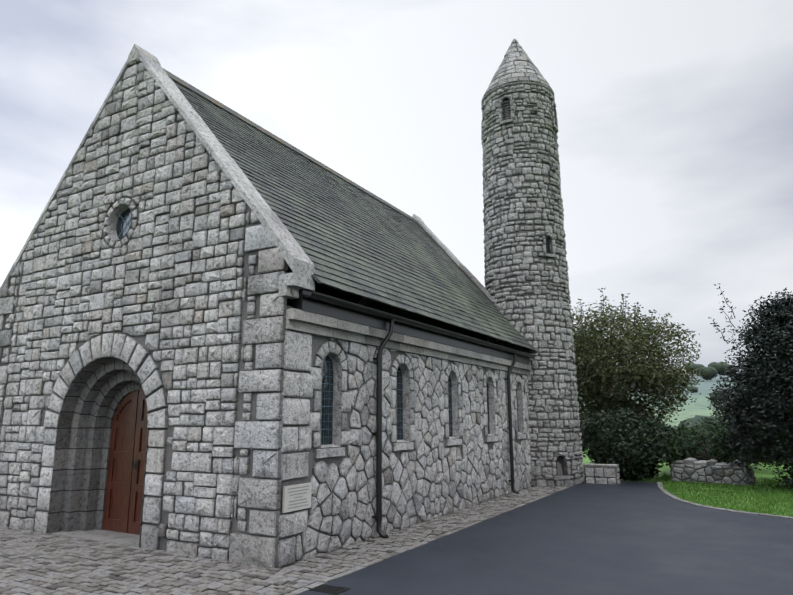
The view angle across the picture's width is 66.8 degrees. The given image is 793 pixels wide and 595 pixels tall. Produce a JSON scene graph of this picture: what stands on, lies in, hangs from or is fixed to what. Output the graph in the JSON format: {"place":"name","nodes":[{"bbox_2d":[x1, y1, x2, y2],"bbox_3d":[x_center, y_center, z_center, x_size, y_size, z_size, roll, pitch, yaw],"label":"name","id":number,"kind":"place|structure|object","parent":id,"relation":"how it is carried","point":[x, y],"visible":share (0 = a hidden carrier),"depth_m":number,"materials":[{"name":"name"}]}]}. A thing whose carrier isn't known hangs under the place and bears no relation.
{"place":"outdoors","nodes":[
{"label":"outdoors","id":0,"kind":"place"},
{"bbox_2d":[0,54,287,567],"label":"front gable wall","id":1,"kind":"structure","parent":0,"point":[172,304],"depth_m":8.70,"materials":[{"name":"grey stone"}]},
{"bbox_2d":[116,209,130,238],"bbox_3d":[-4.195,-1.135,9.351,0.524,0.524,0.007,-7,-13,29],"label":"round window","id":2,"kind":"structure","parent":1,"relation":"in","point":[123,224],"depth_m":9.40,"materials":[{"name":"glass"}]},
{"bbox_2d":[103,390,147,534],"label":"church door leaves","id":3,"kind":"object","parent":1,"relation":"in","point":[124,486],"visible":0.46,"depth_m":9.09,"materials":[{"name":"brown wood"}]},
{"bbox_2d":[132,460,136,468],"bbox_3d":[-3.900,2.494,8.965,0.102,0.130,0.024,-7,-13,29],"label":"door handle","id":4,"kind":"object","parent":3,"relation":"attached to","point":[135,463],"visible":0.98,"depth_m":8.97,"materials":[{"name":"black metal"}]},
{"bbox_2d":[0,44,493,304],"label":"church gable copings","id":5,"kind":"object","parent":1,"relation":"on","point":[297,258],"visible":0.52,"depth_m":8.82,"materials":[{"name":"grey stone"}]},
{"bbox_2d":[279,272,314,298],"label":"church gable kneelers","id":6,"kind":"object","parent":1,"relation":"on","point":[291,285],"visible":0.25,"depth_m":7.36,"materials":[{"name":"grey stone"}]},
{"bbox_2d":[0,485,573,594],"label":"sett paving","id":7,"kind":"structure","parent":0,"point":[34,563],"depth_m":6.87,"materials":[{"name":"grey stone"}]},
{"bbox_2d":[50,529,139,546],"bbox_3d":[-4.068,3.449,8.620,2.000,0.063,0.660,-7,-13,29],"label":"doorstep","id":8,"kind":"object","parent":7,"relation":"on","point":[121,538],"visible":0.36,"depth_m":8.58,"materials":[{"name":"grey stone"}]},
{"bbox_2d":[163,68,417,222],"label":"roof ridge","id":9,"kind":"structure","parent":0,"point":[198,91],"depth_m":12.52,"materials":[{"name":"grey stone"}]},
{"bbox_2d":[0,0,792,370],"label":"sky","id":10,"kind":"structure","parent":0,"point":[675,117],"materials":[{"name":"white"}]},
{"bbox_2d":[332,228,486,438],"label":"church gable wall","id":11,"kind":"structure","parent":0,"point":[373,304],"depth_m":17.71,"materials":[{"name":"grey stone"}]},
{"bbox_2d":[296,481,792,594],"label":"asphalt road","id":12,"kind":"structure","parent":0,"point":[631,538],"depth_m":7.37,"materials":[{"name":"grey asphalt"}]},
{"bbox_2d":[309,584,350,594],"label":"drain cover","id":13,"kind":"object","parent":12,"relation":"on","point":[330,589],"visible":1,"depth_m":5.87,"materials":[{"name":"black metal"}]},
{"bbox_2d":[583,463,620,483],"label":"low block wall","id":14,"kind":"structure","parent":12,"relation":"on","point":[602,473],"depth_m":15.28,"materials":[{"name":"stone"}]},
{"bbox_2d":[578,372,792,516],"bbox_3d":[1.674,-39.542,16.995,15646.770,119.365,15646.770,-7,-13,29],"label":"ground","id":15,"kind":"structure","parent":0,"point":[700,408],"depth_m":25.13,"materials":[{"name":"green plant"}]},
{"bbox_2d":[275,306,531,567],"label":"side wall","id":16,"kind":"structure","parent":15,"relation":"on","point":[430,470],"depth_m":9.10,"materials":[{"name":"grey stone"}]},
{"bbox_2d":[282,483,311,512],"bbox_3d":[-1.182,2.381,7.164,0.033,0.290,0.500,-7,-13,29],"label":"plaque","id":17,"kind":"object","parent":16,"relation":"attached to","point":[296,497],"visible":1,"depth_m":7.13,"materials":[{"name":"grey stone"}]},
{"bbox_2d":[127,77,536,350],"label":"church roof slates","id":18,"kind":"object","parent":16,"relation":"on","point":[356,244],"visible":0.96,"depth_m":11.15,"materials":[{"name":"grey stone"}]},
{"bbox_2d":[285,308,530,374],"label":"eaves cornice","id":19,"kind":"structure","parent":16,"relation":"attached to","point":[302,321],"depth_m":9.16,"materials":[{"name":"grey stone"}]},
{"bbox_2d":[292,290,534,364],"bbox_3d":[1.098,0.802,11.335,0.310,0.253,9.120,-7,-13,29],"label":"gutter","id":20,"kind":"object","parent":19,"relation":"attached to","point":[323,304],"visible":0.94,"depth_m":9.26,"materials":[{"name":"black metal"}]},
{"bbox_2d":[321,355,518,444],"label":"arched windows","id":21,"kind":"structure","parent":16,"relation":"in","point":[327,406],"depth_m":8.20,"materials":[{"name":"glass"}]},
{"bbox_2d":[372,319,518,538],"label":"downpipes","id":22,"kind":"object","parent":16,"relation":"attached to","point":[378,434],"visible":0.88,"depth_m":8.85,"materials":[{"name":"black metal"}]},
{"bbox_2d":[481,84,584,486],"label":"round tower","id":23,"kind":"structure","parent":15,"relation":"on","point":[526,278],"depth_m":16.10,"materials":[{"name":"stone"}]},
{"bbox_2d":[481,38,553,105],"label":"conical tower roof","id":24,"kind":"structure","parent":23,"relation":"on","point":[517,66],"depth_m":17.47,"materials":[{"name":"stone"}]},
{"bbox_2d":[579,406,675,480],"bbox_3d":[6.219,4.087,16.618,2.836,2.148,3.217,-7,-13,29],"label":"bush","id":25,"kind":"object","parent":15,"relation":"on","point":[598,452],"visible":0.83,"depth_m":16.08,"materials":[{"name":"green plant"}]},
{"bbox_2d":[570,288,705,436],"bbox_3d":[7.149,2.788,19.895,5.534,5.874,5.623,-7,-13,29],"label":"foliage","id":26,"kind":"object","parent":15,"relation":"on","point":[602,371],"visible":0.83,"depth_m":18.76,"materials":[{"name":"green plant"}]},
{"bbox_2d":[601,420,701,477],"bbox_3d":[7.089,4.331,17.033,2.843,1.719,2.743,-7,-13,29],"label":"bush","id":27,"kind":"object","parent":15,"relation":"on","point":[676,453],"visible":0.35,"depth_m":16.41,"materials":[{"name":"green plant"}]},
{"bbox_2d":[579,361,783,446],"bbox_3d":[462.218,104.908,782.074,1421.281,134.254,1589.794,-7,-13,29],"label":"distant treeline","id":28,"kind":"object","parent":15,"relation":"on","point":[712,369],"visible":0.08,"depth_m":824.05,"materials":[{"name":"green plant"}]},
{"bbox_2d":[660,419,750,468],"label":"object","id":29,"kind":"object","parent":15,"relation":"on","point":[713,444],"visible":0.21,"depth_m":16.95,"materials":[{"name":"green plant"}]},
{"bbox_2d":[670,458,755,485],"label":"rubble stone wall","id":30,"kind":"structure","parent":15,"relation":"on","point":[690,470],"depth_m":15.39,"materials":[{"name":"stone"}]},
{"bbox_2d":[655,473,792,516],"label":"lawn grass","id":31,"kind":"structure","parent":15,"relation":"on","point":[766,498],"depth_m":12.91,"materials":[{"name":"green plant"}]},
{"bbox_2d":[657,482,792,518],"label":"lawn kerb","id":32,"kind":"structure","parent":15,"relation":"on","point":[666,492],"depth_m":11.04,"materials":[{"name":"grey concrete"}]},
{"bbox_2d":[689,415,781,465],"bbox_3d":[11.141,4.911,19.471,3.928,2.321,3.592,4,-12,-20],"label":"bush","id":33,"kind":"object","parent":15,"relation":"on","point":[707,421],"visible":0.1,"depth_m":19.83,"materials":[{"name":"green plant"}]},
{"bbox_2d":[706,283,792,488],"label":"foliage","id":34,"kind":"object","parent":15,"relation":"on","point":[758,403],"visible":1,"depth_m":14.30,"materials":[{"name":"green plant"}]}
]}

